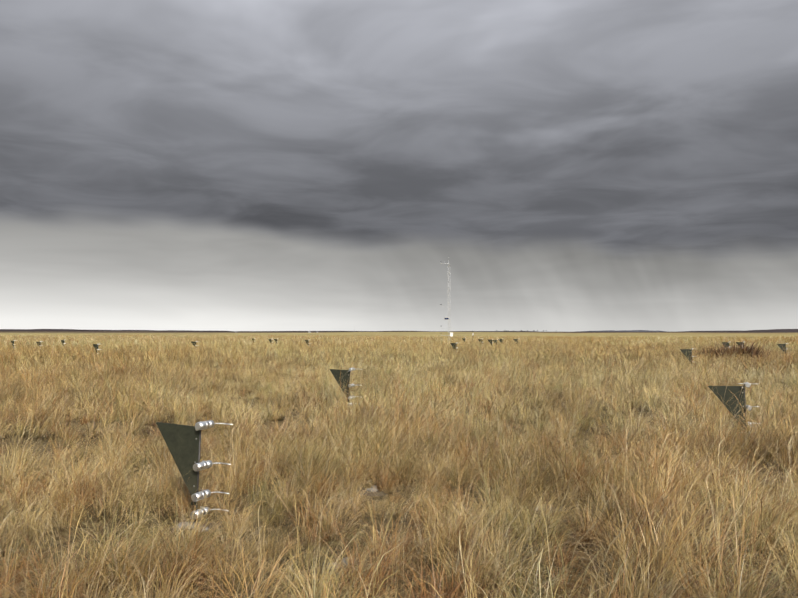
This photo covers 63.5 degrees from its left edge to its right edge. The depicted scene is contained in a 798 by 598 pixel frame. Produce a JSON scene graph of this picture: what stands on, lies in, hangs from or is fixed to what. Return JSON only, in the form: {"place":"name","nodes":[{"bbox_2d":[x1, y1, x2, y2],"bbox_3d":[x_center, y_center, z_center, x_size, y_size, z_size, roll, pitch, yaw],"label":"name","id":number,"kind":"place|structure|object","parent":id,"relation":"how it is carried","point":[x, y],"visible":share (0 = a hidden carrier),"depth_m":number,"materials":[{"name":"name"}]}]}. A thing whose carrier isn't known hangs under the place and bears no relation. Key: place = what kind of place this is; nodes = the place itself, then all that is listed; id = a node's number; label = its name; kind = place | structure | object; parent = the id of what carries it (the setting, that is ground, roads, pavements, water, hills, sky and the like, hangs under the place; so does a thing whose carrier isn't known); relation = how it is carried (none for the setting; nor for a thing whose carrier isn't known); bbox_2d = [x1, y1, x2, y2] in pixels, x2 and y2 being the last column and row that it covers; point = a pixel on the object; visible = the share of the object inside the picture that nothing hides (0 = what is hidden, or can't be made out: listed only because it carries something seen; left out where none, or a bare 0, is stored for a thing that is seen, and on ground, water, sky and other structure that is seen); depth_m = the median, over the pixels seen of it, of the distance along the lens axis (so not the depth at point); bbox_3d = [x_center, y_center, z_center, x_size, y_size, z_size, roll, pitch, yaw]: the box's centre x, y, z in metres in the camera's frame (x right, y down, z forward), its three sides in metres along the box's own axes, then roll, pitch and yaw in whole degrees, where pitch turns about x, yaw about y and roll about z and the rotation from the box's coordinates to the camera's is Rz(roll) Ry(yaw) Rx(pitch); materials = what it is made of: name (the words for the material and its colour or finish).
{"place":"outdoors","nodes":[
{"label":"outdoors","id":0,"kind":"place"},
{"bbox_2d":[0,329,222,331],"bbox_3d":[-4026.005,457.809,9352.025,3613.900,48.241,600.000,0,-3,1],"label":"ridge hill","id":1,"kind":"structure","parent":0,"point":[6,330],"depth_m":9183.35,"materials":[{"name":"grey"}]},
{"bbox_2d":[223,331,538,331],"bbox_3d":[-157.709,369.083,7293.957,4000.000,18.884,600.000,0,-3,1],"label":"ridge hill","id":2,"kind":"structure","parent":0,"point":[384,331],"depth_m":7100.59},
{"bbox_2d":[0,345,797,459],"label":"grass field","id":3,"kind":"structure","parent":0,"point":[83,392],"depth_m":12.81,"materials":[{"name":"beige plant"}]},
{"bbox_2d":[0,331,797,597],"bbox_3d":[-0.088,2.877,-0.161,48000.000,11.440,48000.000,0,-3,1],"label":"ground","id":4,"kind":"structure","parent":0,"point":[64,532],"depth_m":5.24,"materials":[{"name":"beige plant"}]},
{"bbox_2d":[93,344,102,353],"bbox_3d":[-17.248,2.981,36.828,0.630,0.890,0.237,1,-2,24],"label":"dust sampler","id":5,"kind":"object","parent":4,"relation":"on","point":[96,347],"visible":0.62,"depth_m":36.80,"materials":[{"name":"green paint"}]},
{"bbox_2d":[156,420,232,524],"bbox_3d":[-1.650,1.383,5.040,0.630,0.890,0.237,1,-3,23],"label":"dust sampler","id":6,"kind":"object","parent":4,"relation":"on","point":[183,442],"visible":0.9,"depth_m":5.00,"materials":[{"name":"green paint"}]},
{"bbox_2d":[165,522,223,531],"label":"bare soil","id":7,"kind":"structure","parent":4,"relation":"on","point":[190,529],"depth_m":4.96,"materials":[{"name":"soil"}]},
{"bbox_2d":[309,557,378,575],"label":"bare soil","id":8,"kind":"structure","parent":4,"relation":"on","point":[339,565],"depth_m":4.13,"materials":[{"name":"soil"}]},
{"bbox_2d":[330,368,361,405],"bbox_3d":[-1.047,1.753,12.374,0.630,0.890,0.237,1,-1,22],"label":"dust sampler","id":9,"kind":"object","parent":4,"relation":"on","point":[344,376],"visible":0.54,"depth_m":12.34,"materials":[{"name":"green paint"}]},
{"bbox_2d":[334,485,399,495],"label":"bare soil","id":10,"kind":"structure","parent":4,"relation":"on","point":[376,492],"depth_m":6.08,"materials":[{"name":"soil"}]},
{"bbox_2d":[440,261,452,337],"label":"meteorological mast","id":11,"kind":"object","parent":4,"relation":"on","point":[451,334],"depth_m":75.82,"materials":[{"name":"white metal"}]},
{"bbox_2d":[450,342,457,349],"bbox_3d":[3.449,3.127,40.004,0.630,0.890,0.237,1,-4,27],"label":"dust sampler","id":12,"kind":"object","parent":4,"relation":"on","point":[453,345],"visible":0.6,"depth_m":39.98,"materials":[{"name":"green paint"}]},
{"bbox_2d":[528,505,568,511],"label":"bare soil","id":13,"kind":"structure","parent":4,"relation":"on","point":[549,508],"depth_m":5.48,"materials":[{"name":"soil"}]},
{"bbox_2d":[680,348,696,363],"bbox_3d":[11.708,2.429,26.112,0.630,0.890,0.237,-1,-5,22],"label":"dust sampler","id":14,"kind":"object","parent":4,"relation":"on","point":[688,352],"visible":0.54,"depth_m":26.09,"materials":[{"name":"green paint"}]},
{"bbox_2d":[619,340,771,359],"bbox_3d":[16.212,2.930,39.758,6.126,1.152,15.697,0,-3,1],"label":"shrub patch","id":15,"kind":"object","parent":4,"relation":"on","point":[752,352],"visible":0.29,"depth_m":33.22,"materials":[{"name":"brown plant"}]},
{"bbox_2d":[722,341,729,349],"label":"dust sampler","id":16,"kind":"object","parent":4,"relation":"on","point":[725,344],"visible":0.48,"depth_m":41.67,"materials":[{"name":"green paint"}]},
{"bbox_2d":[708,382,758,432],"bbox_3d":[4.572,1.579,8.787,0.630,0.890,0.237,-3,-3,23],"label":"dust sampler","id":17,"kind":"object","parent":4,"relation":"on","point":[726,395],"visible":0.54,"depth_m":8.76,"materials":[{"name":"green paint"}]},
{"bbox_2d":[777,343,787,353],"bbox_3d":[21.577,2.916,36.228,0.630,0.890,0.237,-2,-3,19],"label":"dust sampler","id":18,"kind":"object","parent":4,"relation":"on","point":[781,346],"visible":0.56,"depth_m":36.20,"materials":[{"name":"green paint"}]},
{"bbox_2d":[0,337,797,376],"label":"grass field","id":19,"kind":"structure","parent":0,"point":[399,353],"depth_m":32.62,"materials":[{"name":"beige plant"}]},
{"bbox_2d":[0,333,797,348],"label":"grass field","id":20,"kind":"structure","parent":0,"point":[149,338],"depth_m":87.82,"materials":[{"name":"beige plant"}]},
{"bbox_2d":[0,0,797,331],"label":"sky","id":21,"kind":"structure","parent":0,"point":[194,165],"materials":[{"name":"grey"}]},
{"bbox_2d":[577,330,666,331],"bbox_3d":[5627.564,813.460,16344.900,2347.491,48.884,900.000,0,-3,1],"label":"mesa hill","id":22,"kind":"structure","parent":0,"point":[623,331],"depth_m":16013.23,"materials":[{"name":"grey"}]},
{"bbox_2d":[678,329,797,331],"bbox_3d":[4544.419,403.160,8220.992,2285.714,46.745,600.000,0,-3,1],"label":"hill ridge","id":23,"kind":"structure","parent":0,"point":[783,330],"depth_m":8026.18,"materials":[{"name":"grey"}]}
]}

